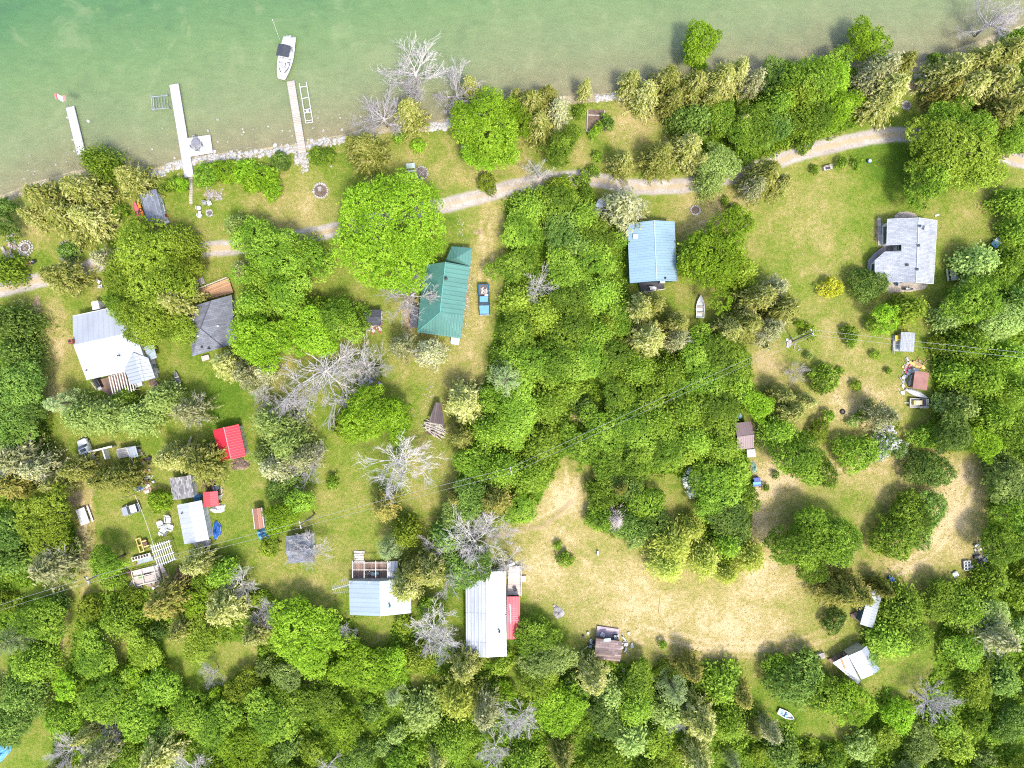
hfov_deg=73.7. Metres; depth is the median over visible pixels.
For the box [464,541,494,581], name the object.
leafy tree
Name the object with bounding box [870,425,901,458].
leafy shrub
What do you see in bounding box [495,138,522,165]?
leafy tree
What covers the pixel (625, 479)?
leafy shrub
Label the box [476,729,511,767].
bare tree
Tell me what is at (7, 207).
leafy tree
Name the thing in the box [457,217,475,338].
drive stones
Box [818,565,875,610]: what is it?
cedar tree
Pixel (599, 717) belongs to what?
leafy tree
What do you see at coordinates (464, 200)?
gravel road
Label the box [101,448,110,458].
stall wall
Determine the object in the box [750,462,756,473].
plastic sheet
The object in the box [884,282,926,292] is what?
patio
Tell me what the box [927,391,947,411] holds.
leafy shrub
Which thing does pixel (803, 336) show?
utility pole
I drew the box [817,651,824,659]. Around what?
concrete slab
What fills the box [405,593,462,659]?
bare tree
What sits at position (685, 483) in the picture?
leafy shrub
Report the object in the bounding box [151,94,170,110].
lift
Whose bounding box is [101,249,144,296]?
leafy tree
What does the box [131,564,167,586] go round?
greenhouse base
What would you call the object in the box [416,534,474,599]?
bare tree
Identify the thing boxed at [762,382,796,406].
cedar tree
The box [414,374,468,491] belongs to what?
lawn stones
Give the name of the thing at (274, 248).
leafy tree
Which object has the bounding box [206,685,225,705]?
leafy shrub
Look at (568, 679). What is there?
leafy tree
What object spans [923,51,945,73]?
leafy shrub
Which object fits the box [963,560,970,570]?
window frame
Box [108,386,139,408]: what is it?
leafy shrub
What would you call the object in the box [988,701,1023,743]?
leafy shrub
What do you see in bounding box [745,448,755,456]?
fridge
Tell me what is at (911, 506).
leafy shrub
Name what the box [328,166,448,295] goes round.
maple tree
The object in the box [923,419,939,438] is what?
leafy shrub
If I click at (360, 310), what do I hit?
leafy shrub
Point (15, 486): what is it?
cedar tree
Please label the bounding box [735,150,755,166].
leafy shrub
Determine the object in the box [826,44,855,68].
leafy tree
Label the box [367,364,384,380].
leafy shrub
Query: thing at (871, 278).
leafy shrub
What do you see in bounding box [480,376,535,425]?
leafy tree
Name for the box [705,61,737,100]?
cedar tree
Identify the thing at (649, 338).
cedar tree
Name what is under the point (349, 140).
cedar tree
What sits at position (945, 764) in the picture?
leafy shrub
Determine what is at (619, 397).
leafy tree
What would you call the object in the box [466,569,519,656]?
house
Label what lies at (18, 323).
leafy tree
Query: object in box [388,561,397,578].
roof panel
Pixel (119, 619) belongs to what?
leafy tree
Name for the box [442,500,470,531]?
leafy tree
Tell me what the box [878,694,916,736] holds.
leafy shrub
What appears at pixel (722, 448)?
leafy tree
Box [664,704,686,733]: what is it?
bare tree
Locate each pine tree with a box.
[0,620,40,655]
[41,388,90,416]
[376,528,405,561]
[384,681,406,707]
[485,359,525,401]
[652,665,687,704]
[718,745,740,767]
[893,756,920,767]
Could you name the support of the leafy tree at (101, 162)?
on the ground at (300, 204)
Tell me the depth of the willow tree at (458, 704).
114.75 m
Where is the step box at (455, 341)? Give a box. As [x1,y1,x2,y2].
[451,337,459,344]
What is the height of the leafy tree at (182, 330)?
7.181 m
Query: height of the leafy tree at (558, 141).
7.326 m
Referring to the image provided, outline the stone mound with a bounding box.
[553,606,564,617]
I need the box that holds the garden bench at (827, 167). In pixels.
[822,164,832,171]
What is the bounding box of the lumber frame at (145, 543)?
[135,538,149,552]
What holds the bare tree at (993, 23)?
on the ground at (300, 204)
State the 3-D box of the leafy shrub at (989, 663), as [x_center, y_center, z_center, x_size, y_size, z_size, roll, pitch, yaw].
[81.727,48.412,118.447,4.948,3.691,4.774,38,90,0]
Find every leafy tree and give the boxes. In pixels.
[0,196,17,214]
[0,212,20,243]
[0,252,31,289]
[0,298,63,348]
[0,334,58,374]
[0,358,47,415]
[0,396,40,450]
[0,509,36,554]
[0,537,7,553]
[0,538,49,578]
[0,663,54,725]
[0,700,46,752]
[6,438,40,458]
[6,596,70,643]
[6,636,70,688]
[10,479,71,560]
[11,392,51,433]
[38,699,88,741]
[51,668,78,702]
[59,391,117,438]
[68,627,118,680]
[70,139,133,199]
[74,670,136,728]
[86,544,130,579]
[96,591,154,647]
[100,283,129,326]
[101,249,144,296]
[110,214,184,281]
[113,299,183,349]
[114,687,165,743]
[116,662,148,693]
[123,250,198,312]
[125,284,155,314]
[125,628,163,670]
[134,660,187,708]
[140,378,192,419]
[143,719,178,751]
[156,216,209,275]
[161,312,198,346]
[165,686,210,730]
[170,252,207,279]
[175,177,189,192]
[175,589,210,619]
[180,609,224,665]
[184,699,246,760]
[205,553,247,589]
[214,718,266,767]
[219,663,269,705]
[222,211,255,244]
[226,226,338,285]
[226,313,295,374]
[227,214,276,254]
[231,284,280,325]
[234,307,272,331]
[236,258,292,294]
[243,686,300,746]
[257,534,281,557]
[261,503,301,538]
[264,266,312,318]
[265,681,330,730]
[266,593,346,680]
[266,754,299,767]
[268,662,303,694]
[269,724,303,767]
[275,307,308,346]
[280,231,334,283]
[283,488,316,513]
[290,301,341,357]
[300,736,325,766]
[303,294,330,320]
[307,678,343,718]
[312,294,365,343]
[322,701,362,756]
[327,651,373,687]
[337,383,404,443]
[337,633,409,702]
[365,645,407,683]
[383,394,414,446]
[389,512,425,551]
[398,680,443,736]
[401,636,438,676]
[414,595,448,624]
[424,512,471,555]
[428,715,479,767]
[437,548,481,596]
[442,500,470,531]
[448,84,519,169]
[450,443,492,481]
[452,474,489,522]
[460,132,498,172]
[464,408,511,452]
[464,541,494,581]
[477,385,504,413]
[477,445,523,492]
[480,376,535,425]
[481,243,539,282]
[485,393,539,453]
[486,342,517,367]
[493,281,540,323]
[494,303,542,360]
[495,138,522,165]
[495,343,558,386]
[500,207,544,251]
[501,94,534,139]
[502,488,537,526]
[503,179,550,229]
[505,734,545,767]
[509,450,554,497]
[513,615,564,659]
[514,631,579,683]
[515,656,558,705]
[517,421,561,465]
[521,290,567,339]
[522,382,569,428]
[529,333,594,389]
[531,678,589,739]
[533,183,579,226]
[538,124,582,168]
[541,173,566,199]
[541,208,583,254]
[543,308,593,353]
[545,280,595,323]
[546,246,592,294]
[546,370,587,408]
[556,194,609,233]
[557,230,601,266]
[559,422,602,471]
[563,670,589,704]
[568,334,615,384]
[571,231,616,276]
[575,218,617,251]
[576,272,628,321]
[578,402,630,462]
[581,314,627,352]
[583,679,628,741]
[590,448,633,480]
[591,337,639,380]
[591,668,624,717]
[592,308,624,338]
[601,376,636,417]
[602,298,634,335]
[603,397,658,455]
[608,716,653,760]
[610,434,667,486]
[610,674,656,730]
[611,346,660,392]
[620,657,654,700]
[628,375,669,417]
[631,394,683,441]
[645,724,675,759]
[646,347,691,399]
[646,427,690,472]
[646,686,687,732]
[646,748,683,767]
[659,104,689,134]
[659,370,692,405]
[660,390,707,431]
[665,97,713,144]
[670,439,701,469]
[671,422,716,461]
[674,232,712,276]
[675,203,757,317]
[677,321,717,385]
[679,359,728,401]
[681,19,722,66]
[682,45,699,65]
[686,458,722,493]
[691,465,746,523]
[693,385,745,438]
[695,141,742,180]
[697,423,744,467]
[698,330,747,384]
[698,654,743,709]
[703,100,736,138]
[705,493,752,546]
[707,523,743,560]
[707,699,750,745]
[711,249,761,292]
[712,454,753,489]
[718,120,752,152]
[721,358,754,404]
[721,369,757,410]
[729,485,763,511]
[731,102,778,151]
[740,389,776,424]
[752,410,800,451]
[754,82,802,136]
[758,725,802,767]
[759,53,794,97]
[761,109,794,147]
[761,519,832,571]
[763,74,818,128]
[766,428,824,488]
[774,55,843,108]
[778,106,804,133]
[786,95,836,138]
[791,503,835,548]
[794,555,829,583]
[794,753,833,767]
[799,447,838,488]
[801,54,850,101]
[812,516,863,569]
[813,672,862,720]
[815,275,843,298]
[818,88,866,131]
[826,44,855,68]
[835,680,878,730]
[842,14,874,62]
[857,24,893,62]
[860,610,906,660]
[869,303,900,335]
[871,571,934,635]
[871,617,914,661]
[871,725,900,751]
[883,291,930,330]
[902,154,959,211]
[902,618,934,654]
[903,115,1002,193]
[919,100,963,149]
[919,576,964,622]
[921,704,963,741]
[922,300,968,334]
[927,324,995,365]
[929,570,992,636]
[930,95,999,165]
[930,355,974,389]
[931,405,974,454]
[932,722,979,764]
[935,386,981,421]
[936,352,1007,405]
[938,275,1005,324]
[941,631,985,673]
[942,391,1023,439]
[943,239,1002,286]
[953,153,1009,193]
[967,424,1003,464]
[967,560,1013,600]
[972,300,1023,343]
[973,251,1023,291]
[973,598,1011,632]
[975,329,1023,378]
[976,655,1023,700]
[977,523,1023,566]
[978,451,1023,485]
[979,458,1023,506]
[980,181,1023,222]
[982,279,1023,327]
[983,369,1023,409]
[984,242,1023,276]
[988,212,1023,247]
[990,493,1023,541]
[992,114,1023,157]
[993,399,1023,456]
[996,116,1023,153]
[997,26,1023,42]
[999,752,1023,767]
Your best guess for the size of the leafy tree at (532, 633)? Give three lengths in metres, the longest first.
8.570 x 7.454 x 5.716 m
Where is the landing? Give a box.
[193,539,210,547]
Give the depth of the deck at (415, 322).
117.92 m
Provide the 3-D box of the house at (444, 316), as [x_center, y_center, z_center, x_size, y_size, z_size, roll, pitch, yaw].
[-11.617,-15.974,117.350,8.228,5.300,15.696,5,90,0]
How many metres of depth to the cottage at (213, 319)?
116.58 m
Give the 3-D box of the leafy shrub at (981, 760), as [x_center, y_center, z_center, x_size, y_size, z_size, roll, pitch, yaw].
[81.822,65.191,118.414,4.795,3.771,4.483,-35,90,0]
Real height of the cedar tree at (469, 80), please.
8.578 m
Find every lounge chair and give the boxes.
[156,521,163,527]
[158,527,166,535]
[162,524,174,530]
[163,515,171,522]
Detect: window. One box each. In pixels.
[883,226,886,235]
[883,235,886,243]
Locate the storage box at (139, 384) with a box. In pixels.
[134,382,144,387]
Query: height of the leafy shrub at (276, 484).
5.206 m
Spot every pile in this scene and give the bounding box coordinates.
[0,233,17,259]
[123,581,175,588]
[126,563,138,588]
[136,475,155,493]
[137,449,151,483]
[201,480,215,491]
[231,458,251,471]
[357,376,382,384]
[363,323,382,334]
[423,419,447,440]
[582,631,594,647]
[622,632,633,652]
[785,336,800,350]
[899,372,907,394]
[902,356,927,370]
[903,357,911,378]
[907,368,919,385]
[971,533,989,567]
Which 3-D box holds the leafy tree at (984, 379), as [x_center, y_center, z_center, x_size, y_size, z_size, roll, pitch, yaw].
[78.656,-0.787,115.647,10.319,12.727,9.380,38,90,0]
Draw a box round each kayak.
[134,202,140,221]
[137,202,143,215]
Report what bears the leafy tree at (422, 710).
on the ground at (300, 204)
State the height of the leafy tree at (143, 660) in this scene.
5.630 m
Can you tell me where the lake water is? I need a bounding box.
[0,0,995,163]
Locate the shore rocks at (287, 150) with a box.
[148,136,345,176]
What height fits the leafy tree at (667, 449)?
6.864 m
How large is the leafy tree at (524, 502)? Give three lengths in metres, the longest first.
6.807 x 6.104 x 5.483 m
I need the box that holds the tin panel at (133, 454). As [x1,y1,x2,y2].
[126,445,142,464]
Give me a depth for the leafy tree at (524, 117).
113.41 m
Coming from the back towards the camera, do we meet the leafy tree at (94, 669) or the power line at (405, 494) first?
the leafy tree at (94, 669)
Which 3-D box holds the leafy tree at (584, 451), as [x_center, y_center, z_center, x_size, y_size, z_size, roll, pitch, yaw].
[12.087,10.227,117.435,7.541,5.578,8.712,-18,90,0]
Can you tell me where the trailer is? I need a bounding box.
[909,398,928,408]
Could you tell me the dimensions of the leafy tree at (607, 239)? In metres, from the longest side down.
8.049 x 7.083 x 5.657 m
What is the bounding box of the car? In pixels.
[121,502,140,515]
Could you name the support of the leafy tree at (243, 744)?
on the ground at (300, 204)
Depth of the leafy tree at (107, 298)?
113.67 m
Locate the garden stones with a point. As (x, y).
(211, 195)
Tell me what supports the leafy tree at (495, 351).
on the ground at (300, 204)
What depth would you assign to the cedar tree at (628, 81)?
115.58 m
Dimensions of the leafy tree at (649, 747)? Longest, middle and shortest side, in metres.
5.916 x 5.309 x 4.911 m
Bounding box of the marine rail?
[299,82,313,122]
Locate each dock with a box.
[66,106,84,154]
[169,83,212,177]
[287,80,305,153]
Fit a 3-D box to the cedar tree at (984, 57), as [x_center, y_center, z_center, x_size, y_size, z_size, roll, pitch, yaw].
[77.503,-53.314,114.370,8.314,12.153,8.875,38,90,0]
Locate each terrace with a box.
[877,218,881,245]
[894,211,917,217]
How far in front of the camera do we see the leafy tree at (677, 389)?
115.56 m
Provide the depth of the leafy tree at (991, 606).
115.35 m
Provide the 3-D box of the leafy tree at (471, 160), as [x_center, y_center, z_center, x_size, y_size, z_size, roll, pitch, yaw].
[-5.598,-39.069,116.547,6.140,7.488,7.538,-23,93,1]
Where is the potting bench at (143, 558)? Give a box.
[131,552,153,563]
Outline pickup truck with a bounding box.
[477,284,490,315]
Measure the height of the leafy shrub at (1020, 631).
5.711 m
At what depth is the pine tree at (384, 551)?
114.50 m
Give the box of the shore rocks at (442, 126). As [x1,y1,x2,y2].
[424,116,458,131]
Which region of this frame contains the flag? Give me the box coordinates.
[54,94,67,105]
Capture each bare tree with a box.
[41,731,86,767]
[101,716,119,742]
[165,745,212,767]
[197,662,226,687]
[220,564,256,605]
[248,383,272,412]
[250,610,271,631]
[254,597,284,627]
[266,380,313,425]
[275,338,373,428]
[283,530,334,572]
[287,440,324,495]
[318,754,347,767]
[324,331,378,389]
[339,623,357,643]
[348,86,404,137]
[351,344,392,381]
[351,432,446,504]
[373,31,450,103]
[374,263,439,325]
[395,66,428,102]
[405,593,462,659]
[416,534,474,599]
[424,624,460,665]
[430,56,484,114]
[439,507,509,585]
[461,511,522,555]
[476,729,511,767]
[495,708,531,741]
[498,546,531,578]
[504,698,536,744]
[519,159,550,183]
[525,264,559,302]
[613,184,647,229]
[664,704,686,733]
[783,361,808,383]
[909,676,966,724]
[956,0,1023,39]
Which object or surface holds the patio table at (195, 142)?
on the dock at (187, 152)
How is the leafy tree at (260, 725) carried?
on the ground at (300, 204)
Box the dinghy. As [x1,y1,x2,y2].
[777,708,793,718]
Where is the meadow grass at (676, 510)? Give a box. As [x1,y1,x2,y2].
[20,102,989,666]
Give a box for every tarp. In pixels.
[0,746,10,761]
[193,493,202,500]
[209,505,224,512]
[212,520,221,539]
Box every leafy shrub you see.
[0,587,17,611]
[26,424,50,443]
[51,589,73,612]
[54,240,82,262]
[63,533,82,553]
[75,593,103,622]
[98,569,130,590]
[104,736,145,767]
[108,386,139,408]
[111,202,130,217]
[118,585,142,607]
[146,489,175,513]
[146,620,168,642]
[157,178,176,193]
[169,175,182,192]
[171,567,192,584]
[189,571,214,597]
[192,161,223,188]
[205,752,225,767]
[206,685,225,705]
[210,158,241,184]
[229,695,245,716]
[232,157,259,184]
[242,169,261,194]
[246,163,280,194]
[249,589,269,608]
[254,656,274,680]
[260,177,282,202]
[265,467,308,502]
[268,149,290,173]
[296,761,312,767]
[306,145,329,165]
[318,663,338,685]
[324,146,336,163]
[325,473,339,490]
[330,410,355,444]
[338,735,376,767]
[350,301,373,332]
[359,697,384,724]
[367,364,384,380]
[374,738,392,757]
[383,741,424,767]
[386,721,406,745]
[392,131,407,144]
[394,613,414,635]
[410,137,426,153]
[477,172,496,196]
[490,649,514,676]
[491,677,518,701]
[551,174,574,196]
[552,539,561,550]
[554,550,575,567]
[568,395,598,416]
[572,103,586,120]
[572,169,590,186]
[572,763,586,767]
[578,183,595,204]
[583,472,619,512]
[583,504,614,533]
[584,164,600,177]
[585,739,622,767]
[588,129,597,140]
[591,122,604,133]
[591,150,603,162]
[598,112,611,123]
[601,115,614,130]
[602,467,645,503]
[610,506,658,539]
[612,228,629,251]
[622,483,665,521]
[625,530,644,550]
[637,506,673,539]
[655,658,673,680]
[657,639,666,649]
[681,466,699,498]
[693,60,708,71]
[716,553,735,568]
[720,195,729,206]
[728,202,740,212]
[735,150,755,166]
[747,744,767,767]
[758,645,824,710]
[760,651,791,677]
[761,341,769,348]
[761,484,769,491]
[772,470,779,479]
[793,320,803,327]
[794,135,815,155]
[797,646,821,677]
[798,667,845,712]
[798,742,819,763]
[800,322,818,342]
[804,351,813,359]
[805,362,841,394]
[805,418,829,445]
[809,164,819,175]
[819,606,847,635]
[821,409,836,421]
[823,740,847,767]
[829,432,881,476]
[834,156,848,169]
[839,324,859,340]
[842,725,877,761]
[843,336,858,350]
[844,264,891,305]
[845,415,859,426]
[849,378,861,391]
[850,156,863,170]
[852,760,871,767]
[853,408,870,422]
[863,442,887,464]
[864,316,877,333]
[864,399,873,406]
[865,508,924,561]
[867,648,880,674]
[869,349,881,360]
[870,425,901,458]
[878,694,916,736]
[884,367,891,374]
[887,440,908,459]
[887,486,937,535]
[888,422,900,431]
[895,752,916,767]
[900,445,944,485]
[900,718,941,765]
[903,423,935,447]
[903,531,932,551]
[911,488,948,539]
[920,451,958,490]
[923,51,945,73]
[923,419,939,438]
[925,334,947,353]
[926,758,952,767]
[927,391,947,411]
[951,759,970,767]
[953,665,992,711]
[963,707,992,736]
[967,650,995,676]
[971,746,998,767]
[984,725,1006,744]
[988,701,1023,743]
[1001,578,1023,612]
[1007,615,1023,643]
[1011,559,1023,581]
[1018,64,1023,75]
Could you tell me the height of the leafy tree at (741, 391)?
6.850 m
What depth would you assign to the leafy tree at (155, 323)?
111.92 m
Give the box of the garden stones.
[205,187,223,200]
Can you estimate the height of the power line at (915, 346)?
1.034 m
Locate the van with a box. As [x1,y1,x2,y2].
[77,438,95,459]
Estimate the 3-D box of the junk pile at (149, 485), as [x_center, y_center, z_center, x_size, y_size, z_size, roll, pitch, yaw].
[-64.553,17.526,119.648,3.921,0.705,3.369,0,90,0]
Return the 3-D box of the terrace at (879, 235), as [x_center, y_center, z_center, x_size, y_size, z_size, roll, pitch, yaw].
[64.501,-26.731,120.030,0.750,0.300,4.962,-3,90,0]
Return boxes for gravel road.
[0,124,1023,300]
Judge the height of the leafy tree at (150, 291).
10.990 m
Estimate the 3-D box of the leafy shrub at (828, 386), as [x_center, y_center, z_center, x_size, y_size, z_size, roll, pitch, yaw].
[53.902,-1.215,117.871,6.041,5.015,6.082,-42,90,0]
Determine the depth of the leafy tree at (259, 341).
111.82 m
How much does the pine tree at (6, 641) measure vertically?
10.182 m
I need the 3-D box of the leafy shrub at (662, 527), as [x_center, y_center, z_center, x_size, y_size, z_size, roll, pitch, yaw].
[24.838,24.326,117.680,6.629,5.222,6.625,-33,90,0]
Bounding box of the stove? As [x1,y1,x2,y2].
[613,634,618,639]
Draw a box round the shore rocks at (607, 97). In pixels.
[594,92,624,102]
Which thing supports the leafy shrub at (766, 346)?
on the ground at (300, 204)
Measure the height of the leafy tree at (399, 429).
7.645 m
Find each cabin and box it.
[177,500,212,543]
[286,533,315,563]
[349,578,411,615]
[594,636,621,660]
[843,642,879,678]
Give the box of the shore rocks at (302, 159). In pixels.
[293,149,310,173]
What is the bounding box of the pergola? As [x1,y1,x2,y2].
[108,372,139,394]
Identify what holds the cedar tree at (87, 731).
on the ground at (300, 204)
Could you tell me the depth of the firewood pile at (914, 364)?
119.74 m
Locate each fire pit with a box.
[17,240,33,255]
[206,209,212,216]
[312,182,328,198]
[415,166,428,179]
[901,100,910,109]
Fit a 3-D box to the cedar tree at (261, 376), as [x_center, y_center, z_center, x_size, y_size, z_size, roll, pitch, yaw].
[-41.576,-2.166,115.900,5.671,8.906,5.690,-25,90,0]
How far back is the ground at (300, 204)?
120.00 m
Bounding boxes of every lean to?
[144,345,156,359]
[193,487,197,495]
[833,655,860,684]
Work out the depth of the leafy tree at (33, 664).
116.51 m
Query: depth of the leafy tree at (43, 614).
115.18 m
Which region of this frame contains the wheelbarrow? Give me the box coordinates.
[991,237,1002,247]
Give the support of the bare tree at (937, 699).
on the ground at (300, 204)
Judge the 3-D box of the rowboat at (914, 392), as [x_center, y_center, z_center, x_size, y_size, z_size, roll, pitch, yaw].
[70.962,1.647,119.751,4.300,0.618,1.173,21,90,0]
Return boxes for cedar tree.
[0,425,68,483]
[0,470,40,501]
[15,205,59,234]
[16,445,74,484]
[21,178,73,227]
[27,532,93,592]
[37,257,98,300]
[37,467,81,497]
[43,191,112,254]
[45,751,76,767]
[56,449,102,483]
[57,169,129,219]
[65,204,121,247]
[69,716,104,747]
[77,722,128,767]
[85,463,119,492]
[87,245,120,272]
[100,457,154,495]
[113,162,165,205]
[138,721,194,767]
[142,571,200,620]
[152,439,184,472]
[157,279,212,324]
[165,389,223,429]
[166,609,207,643]
[169,436,212,471]
[179,543,221,577]
[182,438,236,489]
[204,581,253,628]
[209,346,249,384]
[232,259,253,277]
[232,356,277,395]
[241,611,273,646]
[252,362,287,387]
[257,448,305,483]
[286,440,328,473]
[343,134,356,164]
[346,130,394,181]
[369,486,404,524]
[386,556,426,603]
[387,328,420,366]
[393,97,433,139]
[401,549,423,580]
[410,336,452,373]
[413,538,459,590]
[427,743,449,767]
[443,375,486,425]
[445,485,463,507]
[446,420,474,452]
[446,634,484,684]
[458,75,482,103]
[467,677,507,736]
[477,482,518,519]
[506,87,522,115]
[512,88,551,133]
[521,108,554,155]
[539,83,559,120]
[545,730,576,767]
[546,96,572,133]
[567,646,610,696]
[575,77,592,104]
[592,182,650,239]
[602,148,633,185]
[611,67,641,109]
[612,479,627,495]
[618,290,651,329]
[618,319,668,360]
[622,78,660,124]
[634,139,677,185]
[637,63,683,109]
[644,289,667,320]
[654,87,686,127]
[658,308,689,338]
[660,328,690,353]
[664,130,702,175]
[667,644,703,683]
[675,731,713,767]
[676,68,708,107]
[679,682,717,741]
[684,153,707,176]
[693,88,723,111]
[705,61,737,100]
[705,312,742,347]
[712,306,764,349]
[725,114,750,137]
[726,55,750,99]
[726,277,778,316]
[730,669,753,709]
[733,156,781,206]
[734,173,767,206]
[735,67,767,104]
[740,709,761,739]
[745,312,786,351]
[753,711,783,744]
[757,291,802,326]
[758,271,790,301]
[760,173,792,205]
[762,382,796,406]
[762,389,806,423]
[794,391,817,411]
[802,566,858,606]
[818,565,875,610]
[845,59,889,104]
[847,51,904,89]
[847,70,911,131]
[854,90,896,129]
[854,395,900,434]
[863,572,894,599]
[880,49,918,74]
[910,52,975,102]
[918,76,964,111]
[925,68,993,117]
[952,41,1004,95]
[955,610,1022,658]
[959,62,1020,111]
[964,95,1023,137]
[975,74,1023,111]
[985,34,1023,69]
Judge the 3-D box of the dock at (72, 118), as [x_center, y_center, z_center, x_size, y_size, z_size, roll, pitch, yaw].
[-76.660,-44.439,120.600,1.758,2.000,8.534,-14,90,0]
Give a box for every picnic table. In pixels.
[76,506,93,525]
[406,162,415,171]
[946,269,958,280]
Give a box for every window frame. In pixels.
[951,571,958,577]
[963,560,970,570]
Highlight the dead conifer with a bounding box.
[606,504,625,533]
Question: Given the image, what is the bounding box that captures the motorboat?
[276,35,295,79]
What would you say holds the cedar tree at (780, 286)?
on the ground at (300, 204)
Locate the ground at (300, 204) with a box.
[0,0,1023,767]
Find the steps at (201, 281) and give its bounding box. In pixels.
[196,276,205,286]
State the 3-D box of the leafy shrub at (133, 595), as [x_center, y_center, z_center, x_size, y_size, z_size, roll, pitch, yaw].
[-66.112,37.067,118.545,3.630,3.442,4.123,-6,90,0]
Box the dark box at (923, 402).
[920,399,925,405]
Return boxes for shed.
[116,446,139,457]
[140,189,167,223]
[170,475,196,499]
[203,491,221,506]
[213,424,248,461]
[252,508,264,528]
[363,310,381,324]
[429,403,444,424]
[733,421,753,448]
[856,586,881,627]
[898,332,914,351]
[908,371,928,389]
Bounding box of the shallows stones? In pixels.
[20,111,379,193]
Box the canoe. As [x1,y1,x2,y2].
[174,371,181,389]
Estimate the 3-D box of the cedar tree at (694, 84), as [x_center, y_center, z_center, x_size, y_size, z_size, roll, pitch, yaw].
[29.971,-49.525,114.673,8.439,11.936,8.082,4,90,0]
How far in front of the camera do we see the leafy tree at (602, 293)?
115.38 m
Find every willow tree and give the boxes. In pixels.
[81,389,142,438]
[118,396,176,438]
[246,397,317,445]
[247,438,274,467]
[265,419,326,474]
[432,668,490,722]
[640,517,695,568]
[640,542,688,585]
[676,507,705,542]
[682,536,721,584]
[689,165,725,206]
[713,560,739,585]
[724,529,766,575]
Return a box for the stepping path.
[189,176,192,203]
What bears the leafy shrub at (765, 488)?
on the ground at (300, 204)
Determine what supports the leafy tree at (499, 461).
on the ground at (300, 204)
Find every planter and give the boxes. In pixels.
[59,239,81,262]
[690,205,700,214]
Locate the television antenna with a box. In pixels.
[332,576,356,593]
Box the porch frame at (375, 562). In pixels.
[352,559,389,577]
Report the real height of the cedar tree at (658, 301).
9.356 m
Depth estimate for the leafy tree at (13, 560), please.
114.42 m
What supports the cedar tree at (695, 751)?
on the ground at (300, 204)
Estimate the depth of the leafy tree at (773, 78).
114.49 m
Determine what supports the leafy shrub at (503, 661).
on the ground at (300, 204)
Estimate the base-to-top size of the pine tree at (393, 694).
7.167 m
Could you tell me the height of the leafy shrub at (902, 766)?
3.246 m
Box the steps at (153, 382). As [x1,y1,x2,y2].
[148,378,157,388]
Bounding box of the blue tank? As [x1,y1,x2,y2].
[751,477,760,486]
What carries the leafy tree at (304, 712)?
on the ground at (300, 204)
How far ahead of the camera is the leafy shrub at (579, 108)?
118.43 m
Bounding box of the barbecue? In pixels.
[92,378,103,389]
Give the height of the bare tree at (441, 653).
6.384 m
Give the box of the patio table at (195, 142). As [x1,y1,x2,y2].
[191,138,199,146]
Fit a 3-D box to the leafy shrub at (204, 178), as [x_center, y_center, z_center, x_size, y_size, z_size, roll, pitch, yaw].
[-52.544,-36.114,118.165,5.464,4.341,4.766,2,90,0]
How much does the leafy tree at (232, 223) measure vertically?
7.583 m
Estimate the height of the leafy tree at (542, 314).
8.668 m
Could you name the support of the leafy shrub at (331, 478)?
on the ground at (300, 204)
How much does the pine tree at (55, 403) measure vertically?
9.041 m
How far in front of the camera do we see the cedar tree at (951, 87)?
115.19 m
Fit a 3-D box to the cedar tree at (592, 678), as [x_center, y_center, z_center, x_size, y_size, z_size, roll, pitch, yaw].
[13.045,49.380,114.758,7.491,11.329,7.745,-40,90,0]
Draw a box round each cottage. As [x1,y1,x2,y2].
[68,301,158,384]
[186,295,236,360]
[626,220,676,283]
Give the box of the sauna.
[593,199,604,216]
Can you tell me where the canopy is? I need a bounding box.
[257,528,269,539]
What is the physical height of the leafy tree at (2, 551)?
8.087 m
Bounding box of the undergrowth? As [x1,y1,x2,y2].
[0,43,1023,767]
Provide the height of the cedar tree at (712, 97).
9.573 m
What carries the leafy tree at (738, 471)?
on the ground at (300, 204)
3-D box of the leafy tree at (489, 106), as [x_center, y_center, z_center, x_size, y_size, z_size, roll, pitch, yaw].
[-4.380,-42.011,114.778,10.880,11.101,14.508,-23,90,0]
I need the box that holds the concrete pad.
[891,335,898,353]
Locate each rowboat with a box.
[696,295,704,317]
[904,388,927,397]
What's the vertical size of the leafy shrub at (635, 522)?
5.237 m
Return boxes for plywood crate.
[912,400,921,404]
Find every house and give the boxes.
[417,246,471,337]
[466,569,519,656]
[869,217,936,283]
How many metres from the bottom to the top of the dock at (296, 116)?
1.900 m
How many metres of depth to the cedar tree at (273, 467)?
112.91 m
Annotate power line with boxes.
[89,523,295,577]
[90,528,297,582]
[299,468,508,522]
[301,473,510,527]
[511,330,810,467]
[515,335,812,471]
[816,335,1021,357]
[817,330,1023,352]
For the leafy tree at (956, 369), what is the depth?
116.02 m
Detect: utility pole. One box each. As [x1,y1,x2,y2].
[85,570,106,583]
[299,513,315,528]
[792,329,813,341]
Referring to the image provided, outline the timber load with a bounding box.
[481,287,487,293]
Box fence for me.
[88,446,116,452]
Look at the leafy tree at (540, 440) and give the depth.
116.20 m
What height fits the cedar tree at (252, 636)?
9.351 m
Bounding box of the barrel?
[887,576,894,581]
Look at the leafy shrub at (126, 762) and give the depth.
116.14 m
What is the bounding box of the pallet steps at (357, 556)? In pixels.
[354,550,364,561]
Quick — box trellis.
[151,539,178,566]
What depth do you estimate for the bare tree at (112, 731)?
116.20 m
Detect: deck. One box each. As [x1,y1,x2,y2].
[90,372,129,394]
[197,277,233,299]
[353,561,386,578]
[410,306,418,327]
[507,566,521,595]
[586,109,604,131]
[596,626,618,637]
[639,282,665,292]
[828,642,864,662]
[850,611,858,620]
[867,246,892,270]
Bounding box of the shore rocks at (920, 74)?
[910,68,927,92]

